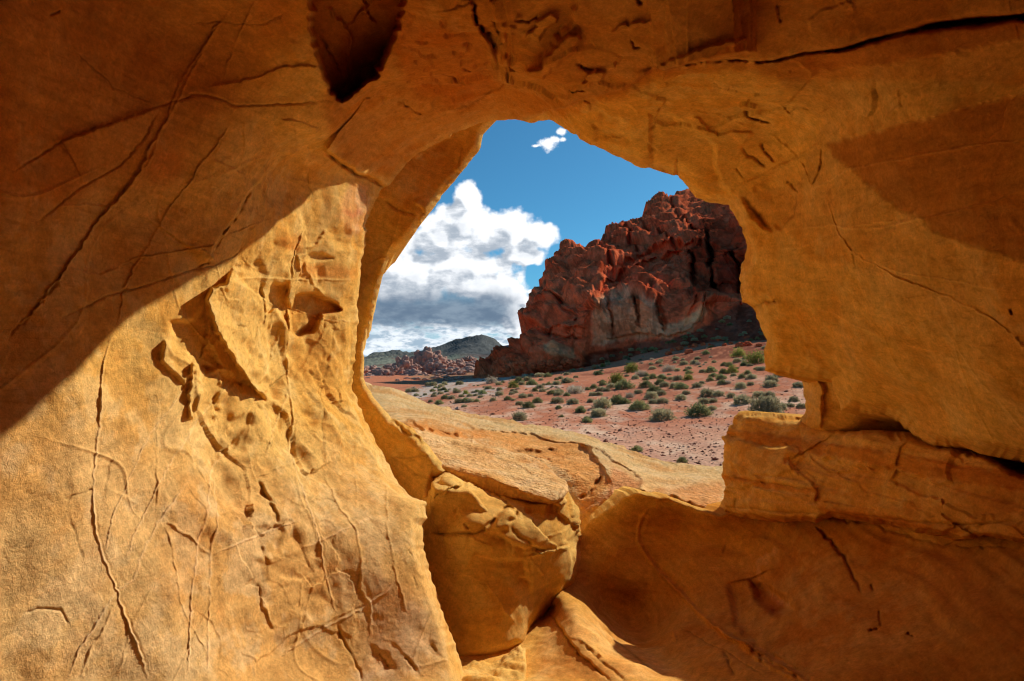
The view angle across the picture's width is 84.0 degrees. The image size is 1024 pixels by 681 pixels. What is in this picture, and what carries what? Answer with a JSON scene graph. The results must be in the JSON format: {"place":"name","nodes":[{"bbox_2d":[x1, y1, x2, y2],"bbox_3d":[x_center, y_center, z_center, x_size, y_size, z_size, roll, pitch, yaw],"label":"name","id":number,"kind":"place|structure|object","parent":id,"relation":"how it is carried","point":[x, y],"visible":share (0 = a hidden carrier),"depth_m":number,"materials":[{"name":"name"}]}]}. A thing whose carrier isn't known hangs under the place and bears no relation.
{"place":"outdoors","nodes":[
{"label":"outdoors","id":0,"kind":"place"},
{"bbox_2d":[364,375,424,391],"bbox_3d":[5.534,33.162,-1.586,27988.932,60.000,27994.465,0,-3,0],"label":"terrain","id":1,"kind":"structure","parent":0,"point":[387,381],"depth_m":136.53,"materials":[{"name":"sand"}]},
{"bbox_2d":[472,189,766,378],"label":"red cliff","id":2,"kind":"structure","parent":1,"relation":"on","point":[661,271],"depth_m":122.39,"materials":[{"name":"stone"}]},
{"bbox_3d":[0.007,-0.453,-0.054,7.545,4.900,8.621,0,-3,0],"label":"canyon wall","id":3,"kind":"object","parent":1,"relation":"on","visible":0},
{"bbox_2d":[0,0,1023,680],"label":"rock arch","id":4,"kind":"object","parent":3,"relation":"attached to","point":[218,462],"visible":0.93,"depth_m":2.15,"materials":[{"name":"stone"}]},
{"bbox_2d":[720,411,1023,542],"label":"rock ledge","id":5,"kind":"object","parent":4,"relation":"attached to","point":[784,467],"visible":0.98,"depth_m":2.92,"materials":[{"name":"stone"}]},
{"bbox_2d":[364,334,500,367],"bbox_3d":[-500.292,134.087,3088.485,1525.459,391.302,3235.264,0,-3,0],"label":"mountain","id":6,"kind":"structure","parent":0,"point":[477,346],"depth_m":3021.03,"materials":[{"name":"stone"}]},
{"bbox_2d":[363,119,688,356],"label":"sky","id":7,"kind":"structure","parent":0,"point":[476,259],"materials":[{"name":"blue"}]},
{"bbox_2d":[399,340,805,466],"bbox_3d":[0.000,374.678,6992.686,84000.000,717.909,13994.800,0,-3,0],"label":"ground","id":8,"kind":"structure","parent":0,"point":[719,352],"depth_m":28.35,"materials":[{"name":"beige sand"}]},
{"bbox_2d":[364,366,370,373],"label":"rock outcrop","id":9,"kind":"object","parent":8,"relation":"on","point":[366,368],"visible":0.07,"depth_m":300.98,"materials":[{"name":"brown stone"}]},
{"bbox_2d":[368,367,395,375],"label":"rock outcrop","id":10,"kind":"object","parent":8,"relation":"on","point":[379,371],"visible":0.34,"depth_m":256.70,"materials":[{"name":"brown stone"}]},
{"bbox_2d":[389,365,404,374],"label":"rock outcrop","id":11,"kind":"object","parent":8,"relation":"on","point":[396,370],"visible":0.24,"depth_m":285.91,"materials":[{"name":"brown stone"}]},
{"bbox_2d":[391,355,419,370],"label":"rock outcrop","id":12,"kind":"object","parent":8,"relation":"on","point":[405,363],"visible":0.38,"depth_m":295.87,"materials":[{"name":"brown stone"}]},
{"bbox_2d":[400,368,426,375],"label":"rock outcrop","id":13,"kind":"object","parent":8,"relation":"on","point":[412,371],"visible":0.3,"depth_m":266.21,"materials":[{"name":"brown stone"}]},
{"bbox_2d":[409,346,446,366],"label":"rock outcrop","id":14,"kind":"object","parent":8,"relation":"on","point":[426,355],"visible":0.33,"depth_m":325.08,"materials":[{"name":"brown stone"}]},
{"bbox_2d":[428,381,436,385],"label":"grey shrub","id":15,"kind":"object","parent":8,"relation":"on","point":[432,383],"visible":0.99,"depth_m":87.06,"materials":[{"name":"green plant"}]},
{"bbox_2d":[423,361,446,373],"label":"rock outcrop","id":16,"kind":"object","parent":8,"relation":"on","point":[429,367],"visible":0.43,"depth_m":305.40,"materials":[{"name":"brown stone"}]},
{"bbox_2d":[433,399,443,404],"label":"green shrub","id":17,"kind":"object","parent":8,"relation":"on","point":[437,402],"visible":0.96,"depth_m":33.59,"materials":[{"name":"green plant"}]},
{"bbox_2d":[431,366,464,374],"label":"rock outcrop","id":18,"kind":"object","parent":8,"relation":"on","point":[449,369],"visible":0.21,"depth_m":285.35,"materials":[{"name":"brown stone"}]},
{"bbox_2d":[446,359,456,367],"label":"rock outcrop","id":19,"kind":"object","parent":8,"relation":"on","point":[449,362],"visible":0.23,"depth_m":338.78,"materials":[{"name":"brown stone"}]},
{"bbox_2d":[452,398,464,402],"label":"grey shrub","id":20,"kind":"object","parent":8,"relation":"on","point":[459,400],"visible":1,"depth_m":33.40,"materials":[{"name":"green plant"}]},
{"bbox_2d":[452,359,470,367],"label":"rock outcrop","id":21,"kind":"object","parent":8,"relation":"on","point":[461,363],"visible":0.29,"depth_m":346.13,"materials":[{"name":"brown stone"}]},
{"bbox_2d":[459,366,474,372],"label":"rock outcrop","id":22,"kind":"object","parent":8,"relation":"on","point":[468,369],"visible":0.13,"depth_m":296.08,"materials":[{"name":"brown stone"}]},
{"bbox_2d":[463,356,476,360],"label":"rock outcrop","id":23,"kind":"object","parent":8,"relation":"on","point":[468,358],"visible":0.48,"depth_m":415.27,"materials":[{"name":"brown stone"}]},
{"bbox_2d":[486,375,497,382],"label":"dry bush","id":24,"kind":"object","parent":8,"relation":"on","point":[493,379],"visible":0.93,"depth_m":67.17,"materials":[{"name":"beige plant"}]},
{"bbox_2d":[506,380,518,387],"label":"creosote bush","id":25,"kind":"object","parent":8,"relation":"on","point":[514,385],"visible":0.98,"depth_m":44.45,"materials":[{"name":"green plant"}]},
{"bbox_2d":[509,411,529,420],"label":"grey shrub","id":26,"kind":"object","parent":8,"relation":"on","point":[520,416],"visible":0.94,"depth_m":22.54,"materials":[{"name":"green plant"}]},
{"bbox_2d":[518,393,527,397],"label":"grey shrub","id":27,"kind":"object","parent":8,"relation":"on","point":[522,395],"visible":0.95,"depth_m":33.69,"materials":[{"name":"green plant"}]},
{"bbox_2d":[520,401,535,407],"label":"green shrub","id":28,"kind":"object","parent":8,"relation":"on","point":[527,404],"visible":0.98,"depth_m":27.87,"materials":[{"name":"green plant"}]},
{"bbox_2d":[525,379,537,384],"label":"green shrub","id":29,"kind":"object","parent":8,"relation":"on","point":[532,382],"visible":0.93,"depth_m":48.52,"materials":[{"name":"green plant"}]},
{"bbox_2d":[532,397,542,402],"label":"green shrub","id":30,"kind":"object","parent":8,"relation":"on","point":[536,399],"visible":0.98,"depth_m":30.39,"materials":[{"name":"green plant"}]},
{"bbox_2d":[365,382,725,520],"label":"bedrock slab","id":31,"kind":"structure","parent":8,"relation":"on","point":[593,472],"depth_m":6.28,"materials":[{"name":"stone"}]},
{"bbox_2d":[413,428,568,504],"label":"tilted slab","id":32,"kind":"structure","parent":31,"relation":"on","point":[512,475],"depth_m":4.18,"materials":[{"name":"stone"}]},
{"bbox_2d":[543,363,552,370],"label":"fallen rock","id":33,"kind":"object","parent":8,"relation":"on","point":[548,368],"visible":0.56,"depth_m":106.52,"materials":[{"name":"red stone"}]},
{"bbox_2d":[550,380,561,384],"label":"grey shrub","id":34,"kind":"object","parent":8,"relation":"on","point":[557,382],"visible":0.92,"depth_m":45.59,"materials":[{"name":"green plant"}]},
{"bbox_2d":[549,397,563,403],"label":"grey shrub","id":35,"kind":"object","parent":8,"relation":"on","point":[554,400],"visible":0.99,"depth_m":29.96,"materials":[{"name":"green plant"}]},
{"bbox_2d":[560,377,572,382],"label":"grey shrub","id":36,"kind":"object","parent":8,"relation":"on","point":[566,380],"visible":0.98,"depth_m":48.98,"materials":[{"name":"green plant"}]},
{"bbox_2d":[566,398,578,403],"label":"grey shrub","id":37,"kind":"object","parent":8,"relation":"on","point":[573,401],"visible":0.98,"depth_m":28.73,"materials":[{"name":"green plant"}]},
{"bbox_2d":[564,384,585,393],"bbox_3d":[3.827,3.014,35.575,1.399,0.750,1.377,1,-3,-28],"label":"dry bush","id":38,"kind":"object","parent":8,"relation":"on","point":[573,389],"visible":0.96,"depth_m":35.36,"materials":[{"name":"beige plant"}]},
{"bbox_2d":[575,407,585,412],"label":"green shrub","id":39,"kind":"object","parent":8,"relation":"on","point":[580,410],"visible":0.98,"depth_m":24.82,"materials":[{"name":"green plant"}]},
{"bbox_2d":[582,418,591,422],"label":"green shrub","id":40,"kind":"object","parent":8,"relation":"on","point":[586,420],"visible":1,"depth_m":20.74,"materials":[{"name":"green plant"}]},
{"bbox_2d":[590,408,607,416],"bbox_3d":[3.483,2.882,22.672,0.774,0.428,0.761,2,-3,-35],"label":"grey shrub","id":41,"kind":"object","parent":8,"relation":"on","point":[596,412],"visible":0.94,"depth_m":22.51,"materials":[{"name":"green plant"}]},
{"bbox_2d":[591,396,612,408],"bbox_3d":[4.206,2.870,26.208,0.980,0.586,0.983,-1,-3,26],"label":"grey shrub","id":42,"kind":"object","parent":8,"relation":"on","point":[601,402],"visible":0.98,"depth_m":25.99,"materials":[{"name":"green plant"}]},
{"bbox_2d":[606,382,614,387],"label":"grey shrub","id":43,"kind":"object","parent":8,"relation":"on","point":[609,385],"visible":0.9,"depth_m":38.93,"materials":[{"name":"green plant"}]},
{"bbox_2d":[609,394,623,404],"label":"green shrub","id":44,"kind":"object","parent":8,"relation":"on","point":[616,399],"visible":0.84,"depth_m":27.47,"materials":[{"name":"green plant"}]},
{"bbox_2d":[608,371,624,382],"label":"creosote bush","id":45,"kind":"object","parent":8,"relation":"on","point":[616,378],"visible":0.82,"depth_m":43.98,"materials":[{"name":"green plant"}]},
{"bbox_2d":[613,378,635,389],"bbox_3d":[7.378,2.917,37.735,1.435,0.830,1.410,1,-3,-24],"label":"green shrub","id":46,"kind":"object","parent":8,"relation":"on","point":[622,384],"visible":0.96,"depth_m":37.43,"materials":[{"name":"green plant"}]},
{"bbox_2d":[620,397,630,403],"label":"green shrub","id":47,"kind":"object","parent":8,"relation":"on","point":[626,400],"visible":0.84,"depth_m":27.36,"materials":[{"name":"green plant"}]},
{"bbox_2d":[624,391,635,397],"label":"dry bush","id":48,"kind":"object","parent":8,"relation":"on","point":[630,394],"visible":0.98,"depth_m":30.97,"materials":[{"name":"green plant"}]},
{"bbox_2d":[624,362,639,372],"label":"creosote bush","id":49,"kind":"object","parent":8,"relation":"on","point":[632,367],"visible":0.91,"depth_m":63.59,"materials":[{"name":"green plant"}]},
{"bbox_2d":[629,445,643,451],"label":"green shrub","id":50,"kind":"object","parent":8,"relation":"on","point":[637,448],"visible":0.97,"depth_m":13.17,"materials":[{"name":"green plant"}]},
{"bbox_2d":[628,399,652,410],"bbox_3d":[5.451,2.801,24.729,1.097,0.554,1.076,2,-3,-29],"label":"green shrub","id":51,"kind":"object","parent":8,"relation":"on","point":[638,405],"visible":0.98,"depth_m":24.51,"materials":[{"name":"green plant"}]},
{"bbox_2d":[634,370,648,376],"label":"dry bush","id":52,"kind":"object","parent":8,"relation":"on","point":[640,373],"visible":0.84,"depth_m":52.15,"materials":[{"name":"beige plant"}]},
{"bbox_2d":[638,380,652,387],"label":"green shrub","id":53,"kind":"object","parent":8,"relation":"on","point":[646,383],"visible":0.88,"depth_m":37.34,"materials":[{"name":"green plant"}]},
{"bbox_2d":[643,390,659,398],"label":"grey shrub","id":54,"kind":"object","parent":8,"relation":"on","point":[654,394],"visible":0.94,"depth_m":29.59,"materials":[{"name":"green plant"}]},
{"bbox_2d":[647,398,657,403],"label":"grey shrub","id":55,"kind":"object","parent":8,"relation":"on","point":[654,401],"visible":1,"depth_m":26.92,"materials":[{"name":"green plant"}]},
{"bbox_2d":[646,384,664,392],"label":"green shrub","id":56,"kind":"object","parent":8,"relation":"on","point":[654,388],"visible":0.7,"depth_m":32.78,"materials":[{"name":"green plant"}]},
{"bbox_2d":[654,379,664,384],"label":"green shrub","id":57,"kind":"object","parent":8,"relation":"on","point":[658,381],"visible":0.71,"depth_m":38.63,"materials":[{"name":"green plant"}]},
{"bbox_2d":[645,408,677,420],"bbox_3d":[5.349,2.644,20.278,1.020,0.520,1.013,1,-3,-25],"label":"grey shrub","id":58,"kind":"object","parent":8,"relation":"on","point":[658,414],"visible":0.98,"depth_m":20.11,"materials":[{"name":"green plant"}]},
{"bbox_2d":[656,390,666,394],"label":"grey shrub","id":59,"kind":"object","parent":8,"relation":"on","point":[661,392],"visible":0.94,"depth_m":31.37,"materials":[{"name":"green plant"}]},
{"bbox_2d":[657,397,668,402],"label":"grey shrub","id":60,"kind":"object","parent":8,"relation":"on","point":[662,400],"visible":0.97,"depth_m":26.90,"materials":[{"name":"green plant"}]},
{"bbox_2d":[658,381,669,386],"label":"grey shrub","id":61,"kind":"object","parent":8,"relation":"on","point":[665,384],"visible":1,"depth_m":36.56,"materials":[{"name":"green plant"}]},
{"bbox_2d":[660,364,675,371],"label":"dry bush","id":62,"kind":"object","parent":8,"relation":"on","point":[667,368],"visible":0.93,"depth_m":57.88,"materials":[{"name":"beige plant"}]},
{"bbox_2d":[669,382,678,387],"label":"grey shrub","id":63,"kind":"object","parent":8,"relation":"on","point":[673,384],"visible":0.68,"depth_m":35.11,"materials":[{"name":"green plant"}]},
{"bbox_2d":[671,375,682,380],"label":"grey shrub","id":64,"kind":"object","parent":8,"relation":"on","point":[676,378],"visible":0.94,"depth_m":41.71,"materials":[{"name":"green plant"}]},
{"bbox_2d":[674,394,686,399],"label":"grey shrub","id":65,"kind":"object","parent":8,"relation":"on","point":[680,397],"visible":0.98,"depth_m":27.78,"materials":[{"name":"green plant"}]},
{"bbox_2d":[673,382,688,388],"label":"green shrub","id":66,"kind":"object","parent":8,"relation":"on","point":[680,385],"visible":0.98,"depth_m":33.97,"materials":[{"name":"green plant"}]},
{"bbox_2d":[676,456,687,462],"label":"green shrub","id":67,"kind":"object","parent":8,"relation":"on","point":[681,460],"visible":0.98,"depth_m":11.72,"materials":[{"name":"green plant"}]},
{"bbox_2d":[678,360,687,364],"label":"grey shrub","id":68,"kind":"object","parent":8,"relation":"on","point":[683,362],"visible":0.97,"depth_m":64.98,"materials":[{"name":"green plant"}]},
{"bbox_2d":[681,373,692,379],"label":"creosote bush","id":69,"kind":"object","parent":8,"relation":"on","point":[687,376],"visible":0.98,"depth_m":40.58,"materials":[{"name":"green plant"}]},
{"bbox_2d":[684,349,692,353],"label":"fallen rock","id":70,"kind":"object","parent":8,"relation":"on","point":[687,351],"visible":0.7,"depth_m":78.16,"materials":[{"name":"red stone"}]},
{"bbox_2d":[692,382,702,387],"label":"grey shrub","id":71,"kind":"object","parent":8,"relation":"on","point":[696,384],"visible":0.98,"depth_m":33.98,"materials":[{"name":"green plant"}]},
{"bbox_2d":[683,401,713,416],"bbox_3d":[6.956,2.540,20.970,1.108,0.582,1.087,2,-4,-42],"label":"green shrub","id":72,"kind":"object","parent":8,"relation":"on","point":[696,410],"visible":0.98,"depth_m":20.82,"materials":[{"name":"green plant"}]},
{"bbox_2d":[696,398,710,403],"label":"grey shrub","id":73,"kind":"object","parent":8,"relation":"on","point":[704,400],"visible":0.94,"depth_m":24.92,"materials":[{"name":"green plant"}]},
{"bbox_2d":[699,388,715,396],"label":"grey shrub","id":74,"kind":"object","parent":8,"relation":"on","point":[704,392],"visible":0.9,"depth_m":28.22,"materials":[{"name":"green plant"}]},
{"bbox_2d":[705,366,717,372],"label":"green shrub","id":75,"kind":"object","parent":8,"relation":"on","point":[710,369],"visible":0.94,"depth_m":46.85,"materials":[{"name":"green plant"}]},
{"bbox_2d":[708,405,716,409],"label":"grey shrub","id":76,"kind":"object","parent":8,"relation":"on","point":[711,407],"visible":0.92,"depth_m":22.48,"materials":[{"name":"green plant"}]},
{"bbox_2d":[709,397,718,402],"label":"grey shrub","id":77,"kind":"object","parent":8,"relation":"on","point":[712,399],"visible":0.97,"depth_m":25.06,"materials":[{"name":"green plant"}]},
{"bbox_2d":[712,390,725,396],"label":"grey shrub","id":78,"kind":"object","parent":8,"relation":"on","point":[717,393],"visible":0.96,"depth_m":27.64,"materials":[{"name":"green plant"}]},
{"bbox_2d":[715,373,726,379],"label":"green shrub","id":79,"kind":"object","parent":8,"relation":"on","point":[720,376],"visible":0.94,"depth_m":37.55,"materials":[{"name":"green plant"}]},
{"bbox_2d":[719,368,726,373],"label":"green shrub","id":80,"kind":"object","parent":8,"relation":"on","point":[722,371],"visible":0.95,"depth_m":42.80,"materials":[{"name":"green plant"}]},
{"bbox_2d":[725,392,734,397],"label":"grey shrub","id":81,"kind":"object","parent":8,"relation":"on","point":[730,395],"visible":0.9,"depth_m":26.49,"materials":[{"name":"green plant"}]},
{"bbox_2d":[725,364,738,372],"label":"creosote bush","id":82,"kind":"object","parent":8,"relation":"on","point":[731,369],"visible":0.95,"depth_m":42.43,"materials":[{"name":"green plant"}]},
{"bbox_2d":[732,347,746,356],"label":"creosote bush","id":83,"kind":"object","parent":8,"relation":"on","point":[738,353],"visible":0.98,"depth_m":64.99,"materials":[{"name":"green plant"}]},
{"bbox_2d":[735,342,743,346],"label":"fallen rock","id":84,"kind":"object","parent":8,"relation":"on","point":[740,344],"visible":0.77,"depth_m":76.69,"materials":[{"name":"red stone"}]},
{"bbox_2d":[734,382,746,388],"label":"grey shrub","id":85,"kind":"object","parent":8,"relation":"on","point":[742,385],"visible":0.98,"depth_m":29.97,"materials":[{"name":"green plant"}]},
{"bbox_2d":[732,394,751,404],"bbox_3d":[9.505,2.426,23.379,0.820,0.506,0.817,0,-3,6],"label":"grey shrub","id":86,"kind":"object","parent":8,"relation":"on","point":[743,398],"visible":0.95,"depth_m":23.27,"materials":[{"name":"green plant"}]},
{"bbox_2d":[744,341,752,345],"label":"fallen rock","id":87,"kind":"object","parent":8,"relation":"on","point":[747,343],"visible":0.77,"depth_m":77.46,"materials":[{"name":"red stone"}]},
{"bbox_2d":[745,373,757,378],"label":"grey shrub","id":88,"kind":"object","parent":8,"relation":"on","point":[751,376],"visible":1,"depth_m":35.25,"materials":[{"name":"green plant"}]},
{"bbox_2d":[743,349,763,363],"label":"creosote bush","id":89,"kind":"object","parent":8,"relation":"on","point":[754,357],"visible":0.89,"depth_m":53.73,"materials":[{"name":"green plant"}]},
{"bbox_2d":[752,391,763,396],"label":"grey shrub","id":90,"kind":"object","parent":8,"relation":"on","point":[756,393],"visible":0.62,"depth_m":25.77,"materials":[{"name":"green plant"}]},
{"bbox_2d":[755,366,764,370],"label":"grey shrub","id":91,"kind":"object","parent":8,"relation":"on","point":[760,368],"visible":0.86,"depth_m":41.28,"materials":[{"name":"green plant"}]},
{"bbox_2d":[747,395,785,412],"bbox_3d":[8.848,2.253,19.837,1.339,0.770,1.347,-2,-3,30],"label":"grey shrub","id":92,"kind":"object","parent":8,"relation":"on","point":[765,402],"visible":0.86,"depth_m":19.62,"materials":[{"name":"green plant"}]},
{"bbox_2d":[761,390,775,397],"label":"grey shrub","id":93,"kind":"object","parent":8,"relation":"on","point":[767,393],"visible":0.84,"depth_m":25.17,"materials":[{"name":"green plant"}]},
{"bbox_2d":[762,380,779,386],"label":"grey shrub","id":94,"kind":"object","parent":8,"relation":"on","point":[769,383],"visible":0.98,"depth_m":29.84,"materials":[{"name":"green plant"}]},
{"bbox_2d":[765,375,778,381],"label":"grey shrub","id":95,"kind":"object","parent":8,"relation":"on","point":[772,377],"visible":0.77,"depth_m":32.20,"materials":[{"name":"green plant"}]},
{"bbox_2d":[778,402,786,409],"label":"grey shrub","id":96,"kind":"object","parent":8,"relation":"on","point":[784,405],"visible":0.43,"depth_m":20.66,"materials":[{"name":"green plant"}]},
{"bbox_2d":[787,396,799,401],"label":"grey shrub","id":97,"kind":"object","parent":8,"relation":"on","point":[794,399],"visible":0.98,"depth_m":23.29,"materials":[{"name":"green plant"}]},
{"bbox_2d":[792,381,802,387],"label":"grey shrub","id":98,"kind":"object","parent":8,"relation":"on","point":[798,384],"visible":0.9,"depth_m":29.06,"materials":[{"name":"green plant"}]},
{"bbox_2d":[795,403,805,407],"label":"grey shrub","id":99,"kind":"object","parent":8,"relation":"on","point":[799,405],"visible":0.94,"depth_m":20.91,"materials":[{"name":"green plant"}]},
{"bbox_2d":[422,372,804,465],"bbox_3d":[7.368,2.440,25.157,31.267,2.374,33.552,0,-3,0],"label":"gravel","id":100,"kind":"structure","parent":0,"point":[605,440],"depth_m":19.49,"materials":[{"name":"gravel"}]},
{"bbox_2d":[459,486,1023,680],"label":"alcove floor","id":101,"kind":"structure","parent":0,"point":[664,587],"depth_m":2.90,"materials":[{"name":"stone"}]},
{"bbox_2d":[461,645,526,680],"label":"boulder footing","id":102,"kind":"object","parent":101,"relation":"on","point":[511,665],"visible":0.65,"depth_m":2.82,"materials":[{"name":"stone"}]},
{"bbox_2d":[422,473,580,655],"bbox_3d":[-0.067,1.423,4.040,1.272,1.030,1.895,0,-3,0],"label":"boulder","id":103,"kind":"object","parent":101,"relation":"on","point":[503,570],"visible":0.76,"depth_m":3.37,"materials":[{"name":"stone"}]},
{"bbox_2d":[430,472,487,528],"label":"fractured block","id":104,"kind":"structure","parent":103,"relation":"on","point":[445,500],"depth_m":3.50,"materials":[{"name":"stone"}]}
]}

